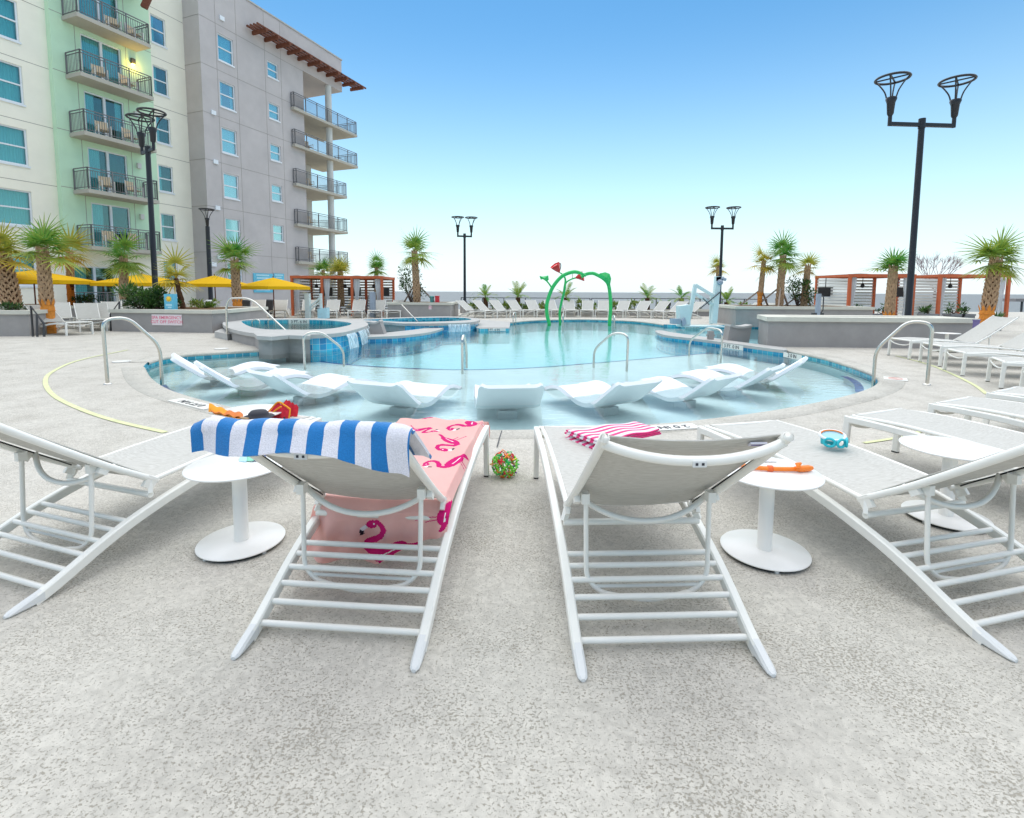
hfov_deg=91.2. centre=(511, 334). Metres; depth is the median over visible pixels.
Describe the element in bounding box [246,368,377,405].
pool lounger
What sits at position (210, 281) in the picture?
parasol
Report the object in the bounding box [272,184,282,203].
window
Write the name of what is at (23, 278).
parasol
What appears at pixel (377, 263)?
palm tree
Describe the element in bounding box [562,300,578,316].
sun lounger
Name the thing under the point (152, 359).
pool coping
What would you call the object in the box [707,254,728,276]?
palm tree
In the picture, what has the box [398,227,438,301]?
palm tree
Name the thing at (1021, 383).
sun lounger
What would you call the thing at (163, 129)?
window
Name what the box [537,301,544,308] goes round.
shrub
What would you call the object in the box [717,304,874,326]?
planter wall
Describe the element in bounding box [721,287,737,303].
feather palm
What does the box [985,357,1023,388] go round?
sun lounger
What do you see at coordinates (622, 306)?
sun lounger
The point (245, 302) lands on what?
waste bin
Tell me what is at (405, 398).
pool lounger
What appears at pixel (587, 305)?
sun lounger
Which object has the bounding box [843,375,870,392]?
pool step
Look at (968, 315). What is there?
shrub
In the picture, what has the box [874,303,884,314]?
shrub
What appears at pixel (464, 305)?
sun lounger
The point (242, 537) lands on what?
side table
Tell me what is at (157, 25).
window
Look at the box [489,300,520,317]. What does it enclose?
sun lounger
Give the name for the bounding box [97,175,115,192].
balcony chair
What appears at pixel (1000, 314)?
potted plant
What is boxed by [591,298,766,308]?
railing
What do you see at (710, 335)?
dive stanchion
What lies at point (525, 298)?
railing
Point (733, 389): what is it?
pool lounger
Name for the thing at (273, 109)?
window
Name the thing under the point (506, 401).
pool lounger
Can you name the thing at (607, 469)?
sun lounger
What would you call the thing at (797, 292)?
shrub
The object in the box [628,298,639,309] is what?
shrub
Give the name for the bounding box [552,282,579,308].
feather palm
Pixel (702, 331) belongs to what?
handrail
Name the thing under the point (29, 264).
window
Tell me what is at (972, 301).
sea
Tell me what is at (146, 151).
lamp post
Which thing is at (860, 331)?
planter wall
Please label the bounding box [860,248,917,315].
palm tree
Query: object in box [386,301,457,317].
planter wall
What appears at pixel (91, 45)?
balcony door
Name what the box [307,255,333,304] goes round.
palm tree
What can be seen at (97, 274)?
window
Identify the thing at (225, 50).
window
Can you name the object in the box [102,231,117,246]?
balcony chair
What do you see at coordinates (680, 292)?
feather palm
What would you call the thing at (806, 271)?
palm tree
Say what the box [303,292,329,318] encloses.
pool lift
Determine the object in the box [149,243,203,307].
palm tree
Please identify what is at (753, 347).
lagoon wall
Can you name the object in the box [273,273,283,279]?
wall sign
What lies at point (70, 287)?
palm tree
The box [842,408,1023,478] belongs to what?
sun lounger
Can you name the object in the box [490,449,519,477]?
toy ball
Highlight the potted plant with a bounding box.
[994,311,1006,330]
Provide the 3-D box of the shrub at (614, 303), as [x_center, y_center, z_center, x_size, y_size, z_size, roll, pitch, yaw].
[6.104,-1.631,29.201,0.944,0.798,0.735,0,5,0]
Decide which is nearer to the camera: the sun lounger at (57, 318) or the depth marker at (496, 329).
the sun lounger at (57, 318)
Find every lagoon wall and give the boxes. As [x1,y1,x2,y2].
[362,328,443,357]
[655,330,786,364]
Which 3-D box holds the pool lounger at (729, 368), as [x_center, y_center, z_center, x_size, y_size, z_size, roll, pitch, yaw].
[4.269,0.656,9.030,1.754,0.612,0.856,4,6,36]
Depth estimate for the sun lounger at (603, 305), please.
28.17 m
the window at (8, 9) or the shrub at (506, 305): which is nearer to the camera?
the window at (8, 9)
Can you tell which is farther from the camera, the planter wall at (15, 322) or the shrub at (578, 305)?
the shrub at (578, 305)
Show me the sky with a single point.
(598, 136)
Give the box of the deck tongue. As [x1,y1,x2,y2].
[477,320,509,340]
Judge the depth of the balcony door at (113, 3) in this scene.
26.82 m
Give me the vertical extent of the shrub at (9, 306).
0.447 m
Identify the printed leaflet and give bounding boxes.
[239,455,265,461]
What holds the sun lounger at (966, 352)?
on the deck
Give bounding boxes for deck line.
[43,350,167,432]
[863,431,920,442]
[898,356,986,393]
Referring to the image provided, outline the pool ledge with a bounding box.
[152,353,856,429]
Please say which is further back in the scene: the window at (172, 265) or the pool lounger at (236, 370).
the window at (172, 265)
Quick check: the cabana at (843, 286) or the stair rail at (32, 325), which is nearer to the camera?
the stair rail at (32, 325)
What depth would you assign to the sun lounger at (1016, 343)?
9.38 m
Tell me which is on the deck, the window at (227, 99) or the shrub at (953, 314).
the shrub at (953, 314)
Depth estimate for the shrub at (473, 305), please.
29.20 m
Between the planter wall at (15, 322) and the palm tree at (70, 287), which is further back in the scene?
the palm tree at (70, 287)
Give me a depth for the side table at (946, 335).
11.65 m
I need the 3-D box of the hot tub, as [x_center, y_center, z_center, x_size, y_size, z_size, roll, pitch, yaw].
[-6.420,0.143,15.029,4.399,0.885,8.258,-2,5,-23]
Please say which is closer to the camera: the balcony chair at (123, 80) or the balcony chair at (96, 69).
the balcony chair at (96, 69)
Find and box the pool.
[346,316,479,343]
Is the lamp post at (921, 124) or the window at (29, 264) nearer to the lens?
the lamp post at (921, 124)
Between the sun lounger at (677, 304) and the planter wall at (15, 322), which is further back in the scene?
the sun lounger at (677, 304)
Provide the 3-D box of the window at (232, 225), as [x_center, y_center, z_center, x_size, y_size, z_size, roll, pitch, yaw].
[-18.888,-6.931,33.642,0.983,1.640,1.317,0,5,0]
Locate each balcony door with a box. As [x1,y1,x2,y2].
[78,0,118,29]
[80,33,121,85]
[84,91,124,140]
[87,147,128,194]
[91,202,130,246]
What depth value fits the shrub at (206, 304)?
18.30 m
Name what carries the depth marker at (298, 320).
on the hot tub
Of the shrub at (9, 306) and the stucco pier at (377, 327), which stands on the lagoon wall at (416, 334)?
the stucco pier at (377, 327)
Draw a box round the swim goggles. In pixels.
[818,429,847,448]
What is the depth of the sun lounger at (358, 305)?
26.20 m
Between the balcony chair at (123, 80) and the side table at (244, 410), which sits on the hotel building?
the balcony chair at (123, 80)
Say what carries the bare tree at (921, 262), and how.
on the deck
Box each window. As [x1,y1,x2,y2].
[0,0,21,44]
[0,60,25,106]
[0,124,30,168]
[0,187,34,228]
[6,252,37,287]
[74,266,115,302]
[150,14,167,49]
[153,65,169,98]
[155,117,172,146]
[158,164,174,194]
[161,213,177,241]
[163,262,177,287]
[217,33,234,67]
[219,80,236,112]
[221,127,238,157]
[223,173,239,200]
[225,218,241,243]
[227,262,241,281]
[267,60,278,81]
[269,102,280,122]
[270,143,281,163]
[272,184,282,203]
[273,224,284,242]
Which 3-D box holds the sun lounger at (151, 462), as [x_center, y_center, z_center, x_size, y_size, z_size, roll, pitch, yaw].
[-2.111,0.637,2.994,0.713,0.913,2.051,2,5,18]
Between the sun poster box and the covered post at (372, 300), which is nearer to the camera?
the sun poster box
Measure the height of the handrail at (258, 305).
1.001 m
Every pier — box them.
[369,319,386,333]
[723,324,752,342]
[1002,298,1023,311]
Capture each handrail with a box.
[101,316,163,385]
[225,297,285,333]
[251,319,260,328]
[302,331,344,369]
[461,334,467,373]
[592,332,628,371]
[688,327,722,362]
[871,320,933,386]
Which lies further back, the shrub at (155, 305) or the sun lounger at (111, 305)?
the sun lounger at (111, 305)
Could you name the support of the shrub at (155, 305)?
in the planter wall at (195, 319)
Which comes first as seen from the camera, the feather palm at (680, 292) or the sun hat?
the sun hat
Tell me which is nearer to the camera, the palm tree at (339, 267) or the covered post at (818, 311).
the covered post at (818, 311)
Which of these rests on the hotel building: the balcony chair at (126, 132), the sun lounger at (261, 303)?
the balcony chair at (126, 132)
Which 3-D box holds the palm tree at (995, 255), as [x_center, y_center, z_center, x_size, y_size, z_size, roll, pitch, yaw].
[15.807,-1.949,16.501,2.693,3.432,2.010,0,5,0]
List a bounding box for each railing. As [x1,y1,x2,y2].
[461,297,589,303]
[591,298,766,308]
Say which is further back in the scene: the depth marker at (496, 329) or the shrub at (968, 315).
the shrub at (968, 315)
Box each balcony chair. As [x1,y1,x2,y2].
[90,64,108,80]
[95,120,111,136]
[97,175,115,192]
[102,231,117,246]
[104,14,121,31]
[117,72,137,90]
[121,127,136,142]
[124,22,143,39]
[125,181,143,197]
[128,233,146,249]
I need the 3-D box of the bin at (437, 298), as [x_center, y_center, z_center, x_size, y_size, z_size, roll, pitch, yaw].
[-3.835,-1.824,25.740,0.230,0.340,0.230,0,5,0]
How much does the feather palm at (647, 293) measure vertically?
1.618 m
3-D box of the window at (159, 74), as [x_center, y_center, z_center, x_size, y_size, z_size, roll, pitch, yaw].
[-21.375,-15.244,30.281,0.600,1.685,0.970,2,5,21]
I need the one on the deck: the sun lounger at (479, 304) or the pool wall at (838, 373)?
the sun lounger at (479, 304)
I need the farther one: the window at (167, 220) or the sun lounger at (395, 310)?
the window at (167, 220)
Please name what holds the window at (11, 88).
in the hotel building
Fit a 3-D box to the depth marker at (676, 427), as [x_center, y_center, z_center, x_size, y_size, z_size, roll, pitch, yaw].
[1.575,0.921,4.989,0.585,0.011,0.170,-1,5,-13]
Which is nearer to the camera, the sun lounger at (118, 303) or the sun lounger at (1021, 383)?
the sun lounger at (1021, 383)
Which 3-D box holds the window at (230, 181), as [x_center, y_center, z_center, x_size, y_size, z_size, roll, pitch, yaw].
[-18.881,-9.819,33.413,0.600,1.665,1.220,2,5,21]
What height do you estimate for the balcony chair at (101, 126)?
0.953 m
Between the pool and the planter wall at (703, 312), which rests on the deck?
the planter wall at (703, 312)
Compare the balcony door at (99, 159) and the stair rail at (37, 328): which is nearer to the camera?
the stair rail at (37, 328)
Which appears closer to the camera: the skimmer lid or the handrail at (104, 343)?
the handrail at (104, 343)
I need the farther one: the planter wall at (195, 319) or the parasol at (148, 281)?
the parasol at (148, 281)
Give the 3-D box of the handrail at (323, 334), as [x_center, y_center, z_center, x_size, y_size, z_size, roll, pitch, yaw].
[-3.568,0.284,9.521,0.775,0.713,0.044,-3,6,-35]
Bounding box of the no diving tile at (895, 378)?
[883,376,907,380]
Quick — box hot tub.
[214,318,369,363]
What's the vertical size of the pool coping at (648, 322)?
0.066 m
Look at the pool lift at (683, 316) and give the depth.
19.66 m
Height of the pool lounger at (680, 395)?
0.612 m
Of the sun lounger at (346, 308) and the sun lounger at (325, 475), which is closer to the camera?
the sun lounger at (325, 475)
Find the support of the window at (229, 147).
in the hotel building
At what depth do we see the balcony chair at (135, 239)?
28.25 m
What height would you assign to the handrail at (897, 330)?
1.075 m
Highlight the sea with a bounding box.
[315,291,1023,311]
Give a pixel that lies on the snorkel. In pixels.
(799, 467)
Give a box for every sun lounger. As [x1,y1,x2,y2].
[0,415,321,618]
[24,305,93,335]
[54,302,77,328]
[73,303,107,331]
[85,302,109,329]
[101,301,122,326]
[109,301,119,330]
[231,422,488,672]
[251,300,265,306]
[269,300,288,317]
[297,300,316,317]
[326,300,340,318]
[333,299,360,314]
[347,300,366,317]
[367,300,385,317]
[386,300,403,317]
[455,300,493,317]
[471,300,506,317]
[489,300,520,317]
[506,300,534,317]
[525,300,544,316]
[533,426,794,681]
[544,300,563,316]
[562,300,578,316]
[580,300,593,316]
[595,300,608,316]
[612,300,630,317]
[625,301,650,317]
[639,301,670,318]
[652,301,687,318]
[666,301,704,318]
[697,420,1023,662]
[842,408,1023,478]
[887,315,1019,358]
[918,332,1023,366]
[925,396,1023,435]
[942,348,1023,375]
[982,386,1023,424]
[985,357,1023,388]
[1019,367,1023,386]
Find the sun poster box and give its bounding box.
[164,294,177,308]
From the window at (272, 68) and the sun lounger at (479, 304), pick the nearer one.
the sun lounger at (479, 304)
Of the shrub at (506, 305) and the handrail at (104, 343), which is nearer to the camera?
the handrail at (104, 343)
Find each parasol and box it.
[16,269,94,304]
[90,273,191,286]
[187,274,246,298]
[241,276,309,317]
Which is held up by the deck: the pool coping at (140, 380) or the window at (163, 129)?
the pool coping at (140, 380)
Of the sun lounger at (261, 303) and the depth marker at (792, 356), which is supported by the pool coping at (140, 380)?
the depth marker at (792, 356)
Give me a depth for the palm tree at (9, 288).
18.28 m
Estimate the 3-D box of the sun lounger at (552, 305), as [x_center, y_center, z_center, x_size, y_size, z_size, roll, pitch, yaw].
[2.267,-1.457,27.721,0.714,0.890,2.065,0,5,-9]
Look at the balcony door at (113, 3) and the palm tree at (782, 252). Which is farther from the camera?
the balcony door at (113, 3)
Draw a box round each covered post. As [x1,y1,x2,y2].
[366,292,375,316]
[811,294,823,314]
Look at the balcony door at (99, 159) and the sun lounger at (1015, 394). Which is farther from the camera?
the balcony door at (99, 159)
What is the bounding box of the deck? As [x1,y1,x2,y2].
[0,308,1023,817]
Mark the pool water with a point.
(573, 331)
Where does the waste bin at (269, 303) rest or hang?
on the deck
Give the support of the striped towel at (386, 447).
on the sun lounger at (325, 475)
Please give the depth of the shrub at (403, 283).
26.79 m
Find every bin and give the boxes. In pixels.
[242,300,250,305]
[265,299,272,313]
[435,296,439,301]
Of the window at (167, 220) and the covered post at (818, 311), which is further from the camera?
the window at (167, 220)
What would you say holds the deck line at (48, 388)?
on the deck
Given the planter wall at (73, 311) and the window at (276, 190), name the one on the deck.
the planter wall at (73, 311)
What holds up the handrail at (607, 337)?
in the pool water
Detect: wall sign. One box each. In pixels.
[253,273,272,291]
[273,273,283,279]
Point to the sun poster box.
(170, 301)
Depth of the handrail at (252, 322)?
15.73 m
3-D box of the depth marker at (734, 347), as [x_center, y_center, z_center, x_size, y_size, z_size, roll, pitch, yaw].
[5.649,0.312,12.901,0.011,0.120,0.738,-2,5,-22]
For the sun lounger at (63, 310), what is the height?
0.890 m
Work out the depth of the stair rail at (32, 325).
14.32 m
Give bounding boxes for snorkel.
[741,462,813,471]
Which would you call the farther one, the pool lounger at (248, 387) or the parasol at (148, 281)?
the parasol at (148, 281)
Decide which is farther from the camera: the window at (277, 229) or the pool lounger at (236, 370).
the window at (277, 229)
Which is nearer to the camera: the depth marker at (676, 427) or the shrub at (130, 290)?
the depth marker at (676, 427)
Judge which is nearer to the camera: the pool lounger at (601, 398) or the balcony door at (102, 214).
the pool lounger at (601, 398)
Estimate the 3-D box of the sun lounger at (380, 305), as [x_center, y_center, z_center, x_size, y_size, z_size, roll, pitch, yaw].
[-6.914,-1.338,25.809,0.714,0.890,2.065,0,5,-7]
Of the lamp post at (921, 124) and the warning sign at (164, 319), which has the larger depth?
the warning sign at (164, 319)
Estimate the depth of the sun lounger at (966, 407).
4.28 m
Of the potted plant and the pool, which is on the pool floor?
the pool
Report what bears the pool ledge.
on the pool floor
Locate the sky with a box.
[250,0,1023,293]
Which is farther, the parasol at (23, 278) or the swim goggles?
the parasol at (23, 278)
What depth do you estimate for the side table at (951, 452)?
2.98 m
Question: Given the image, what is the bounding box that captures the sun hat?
[244,409,274,419]
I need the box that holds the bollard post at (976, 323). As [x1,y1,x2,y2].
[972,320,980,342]
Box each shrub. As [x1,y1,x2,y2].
[0,301,27,309]
[70,293,99,302]
[109,279,165,308]
[135,288,182,308]
[188,297,218,307]
[397,266,426,301]
[469,302,477,308]
[502,300,510,308]
[518,302,527,308]
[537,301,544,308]
[574,297,582,308]
[612,300,618,309]
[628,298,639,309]
[785,275,818,305]
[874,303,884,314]
[917,304,938,315]
[942,302,965,317]
[958,306,975,317]
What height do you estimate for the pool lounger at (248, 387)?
0.612 m
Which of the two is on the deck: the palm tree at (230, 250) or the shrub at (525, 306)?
the palm tree at (230, 250)
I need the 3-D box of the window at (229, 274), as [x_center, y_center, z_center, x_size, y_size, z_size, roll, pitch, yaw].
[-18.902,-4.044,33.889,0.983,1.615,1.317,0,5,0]
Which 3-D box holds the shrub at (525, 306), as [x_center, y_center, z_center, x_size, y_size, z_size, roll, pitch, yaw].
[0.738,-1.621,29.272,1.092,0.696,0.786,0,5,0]
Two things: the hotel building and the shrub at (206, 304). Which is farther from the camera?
the hotel building
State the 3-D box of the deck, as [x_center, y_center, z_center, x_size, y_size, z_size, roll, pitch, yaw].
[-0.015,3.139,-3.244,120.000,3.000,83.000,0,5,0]
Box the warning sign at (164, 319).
[151,314,181,324]
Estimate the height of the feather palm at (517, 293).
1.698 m
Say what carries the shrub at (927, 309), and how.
on the deck
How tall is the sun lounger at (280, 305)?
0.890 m
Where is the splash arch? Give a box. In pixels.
[540,262,611,323]
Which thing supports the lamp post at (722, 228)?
on the deck
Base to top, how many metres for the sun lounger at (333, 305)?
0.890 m
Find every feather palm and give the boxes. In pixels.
[470,284,498,307]
[505,281,529,303]
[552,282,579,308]
[633,283,659,309]
[669,285,698,300]
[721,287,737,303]
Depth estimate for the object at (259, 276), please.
35.76 m
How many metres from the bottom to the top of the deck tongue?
0.575 m
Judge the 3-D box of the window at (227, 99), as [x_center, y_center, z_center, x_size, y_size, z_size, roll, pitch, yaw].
[-18.853,-15.593,32.918,0.600,1.715,1.220,2,5,21]
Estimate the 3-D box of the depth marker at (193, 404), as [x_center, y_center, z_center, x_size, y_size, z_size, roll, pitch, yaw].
[-3.781,0.815,5.930,0.846,0.011,0.170,3,6,32]
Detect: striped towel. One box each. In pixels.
[190,416,431,476]
[565,421,660,448]
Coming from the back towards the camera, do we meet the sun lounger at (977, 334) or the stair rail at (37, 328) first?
the stair rail at (37, 328)
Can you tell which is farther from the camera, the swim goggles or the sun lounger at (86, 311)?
the sun lounger at (86, 311)
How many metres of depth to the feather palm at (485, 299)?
29.22 m
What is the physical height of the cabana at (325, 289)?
2.178 m
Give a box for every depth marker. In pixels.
[167,398,218,409]
[288,319,308,322]
[488,329,505,330]
[652,423,696,430]
[723,343,742,350]
[783,352,801,359]
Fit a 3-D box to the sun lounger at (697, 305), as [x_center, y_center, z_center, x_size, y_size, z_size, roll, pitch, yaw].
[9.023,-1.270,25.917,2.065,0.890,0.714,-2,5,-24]
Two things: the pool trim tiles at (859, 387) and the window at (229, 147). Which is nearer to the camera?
the pool trim tiles at (859, 387)
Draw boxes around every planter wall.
[0,303,195,322]
[0,309,47,335]
[108,306,267,332]
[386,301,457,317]
[473,308,708,315]
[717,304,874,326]
[757,315,979,348]
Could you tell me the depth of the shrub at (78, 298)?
21.15 m
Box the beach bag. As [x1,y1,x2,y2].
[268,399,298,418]
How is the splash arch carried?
in the pool water
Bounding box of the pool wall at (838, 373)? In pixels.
[143,320,877,384]
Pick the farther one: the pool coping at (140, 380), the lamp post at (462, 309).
the lamp post at (462, 309)
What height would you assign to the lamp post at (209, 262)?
5.635 m
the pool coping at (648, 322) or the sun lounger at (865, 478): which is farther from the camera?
the pool coping at (648, 322)
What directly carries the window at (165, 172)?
in the hotel building
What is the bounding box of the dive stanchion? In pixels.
[706,331,714,339]
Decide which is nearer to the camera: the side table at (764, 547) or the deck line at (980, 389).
the side table at (764, 547)
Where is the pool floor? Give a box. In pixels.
[351,334,672,368]
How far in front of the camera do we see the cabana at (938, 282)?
24.64 m
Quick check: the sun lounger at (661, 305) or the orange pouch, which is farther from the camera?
the sun lounger at (661, 305)
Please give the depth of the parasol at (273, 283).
22.54 m
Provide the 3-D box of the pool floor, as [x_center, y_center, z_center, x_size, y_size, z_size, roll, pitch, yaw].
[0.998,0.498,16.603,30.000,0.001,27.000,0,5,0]
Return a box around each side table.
[182,454,285,562]
[211,404,280,419]
[720,457,824,573]
[898,435,1001,533]
[934,332,960,352]
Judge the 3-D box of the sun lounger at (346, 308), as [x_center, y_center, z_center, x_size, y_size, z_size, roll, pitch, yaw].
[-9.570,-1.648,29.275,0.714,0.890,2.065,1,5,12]
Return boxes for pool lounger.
[170,353,280,386]
[194,360,314,396]
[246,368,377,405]
[347,378,462,416]
[474,383,544,419]
[544,377,662,416]
[611,371,742,409]
[666,363,785,397]
[703,356,807,388]
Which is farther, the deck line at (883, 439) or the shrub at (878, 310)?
the shrub at (878, 310)
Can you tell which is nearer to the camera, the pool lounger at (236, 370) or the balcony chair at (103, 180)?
the pool lounger at (236, 370)
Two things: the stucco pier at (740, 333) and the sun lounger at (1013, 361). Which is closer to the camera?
the sun lounger at (1013, 361)
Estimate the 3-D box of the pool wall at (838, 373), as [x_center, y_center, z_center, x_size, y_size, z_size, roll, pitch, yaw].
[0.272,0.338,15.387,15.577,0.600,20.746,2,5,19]
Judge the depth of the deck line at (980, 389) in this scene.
7.99 m
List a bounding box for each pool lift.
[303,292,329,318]
[670,276,726,326]
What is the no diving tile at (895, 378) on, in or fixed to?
on the pool coping at (140, 380)
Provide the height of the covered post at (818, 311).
1.330 m
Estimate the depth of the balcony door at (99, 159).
27.68 m
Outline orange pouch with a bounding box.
[209,403,248,419]
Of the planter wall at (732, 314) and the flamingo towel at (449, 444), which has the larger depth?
the planter wall at (732, 314)
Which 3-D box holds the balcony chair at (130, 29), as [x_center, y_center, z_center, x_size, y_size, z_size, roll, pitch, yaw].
[-20.998,-16.719,27.867,0.620,0.953,0.590,1,5,6]
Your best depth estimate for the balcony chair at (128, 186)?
28.00 m
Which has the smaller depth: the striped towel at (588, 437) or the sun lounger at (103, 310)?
the striped towel at (588, 437)
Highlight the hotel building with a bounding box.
[0,0,365,307]
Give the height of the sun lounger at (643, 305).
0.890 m
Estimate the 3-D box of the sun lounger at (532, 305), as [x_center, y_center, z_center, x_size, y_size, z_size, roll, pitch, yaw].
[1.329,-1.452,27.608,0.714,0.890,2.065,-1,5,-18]
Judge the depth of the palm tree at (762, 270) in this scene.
22.00 m
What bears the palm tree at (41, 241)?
on the deck
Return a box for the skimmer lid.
[112,360,130,362]
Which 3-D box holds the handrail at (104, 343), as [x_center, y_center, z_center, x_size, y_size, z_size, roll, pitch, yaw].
[-5.622,0.267,7.429,0.100,1.084,0.755,3,6,32]
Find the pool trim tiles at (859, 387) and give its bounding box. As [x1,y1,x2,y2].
[162,353,863,392]
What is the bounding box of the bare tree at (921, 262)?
[915,251,962,300]
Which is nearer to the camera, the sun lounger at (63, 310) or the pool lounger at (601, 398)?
the pool lounger at (601, 398)
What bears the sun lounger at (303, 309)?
on the deck
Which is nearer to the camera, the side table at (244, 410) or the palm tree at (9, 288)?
the side table at (244, 410)
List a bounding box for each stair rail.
[30,306,45,336]
[35,314,38,336]
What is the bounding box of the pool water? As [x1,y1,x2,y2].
[146,321,864,382]
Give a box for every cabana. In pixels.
[290,275,394,315]
[814,273,916,315]
[895,274,1011,316]
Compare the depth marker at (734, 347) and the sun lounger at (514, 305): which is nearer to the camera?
the depth marker at (734, 347)
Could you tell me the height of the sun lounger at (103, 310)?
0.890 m
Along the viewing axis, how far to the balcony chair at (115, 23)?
26.90 m
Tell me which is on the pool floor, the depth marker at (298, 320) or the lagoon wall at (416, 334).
the lagoon wall at (416, 334)
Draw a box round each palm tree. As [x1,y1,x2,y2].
[0,219,36,305]
[4,213,91,333]
[50,223,98,304]
[88,229,151,299]
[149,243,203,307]
[208,233,260,305]
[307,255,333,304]
[322,255,352,306]
[366,248,388,299]
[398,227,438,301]
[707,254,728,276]
[740,240,776,305]
[756,229,811,305]
[784,251,825,305]
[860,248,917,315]
[953,224,1023,322]
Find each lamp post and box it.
[125,107,166,290]
[198,208,214,299]
[451,216,477,312]
[705,206,740,303]
[874,71,977,315]
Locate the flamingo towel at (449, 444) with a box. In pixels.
[307,417,489,563]
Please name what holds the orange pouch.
on the side table at (244, 410)
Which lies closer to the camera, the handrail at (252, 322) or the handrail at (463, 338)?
the handrail at (463, 338)
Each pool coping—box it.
[121,349,904,438]
[131,348,258,364]
[509,319,664,325]
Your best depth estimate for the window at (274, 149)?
36.82 m
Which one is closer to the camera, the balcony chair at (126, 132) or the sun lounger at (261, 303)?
the sun lounger at (261, 303)
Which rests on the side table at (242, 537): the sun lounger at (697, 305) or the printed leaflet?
the printed leaflet

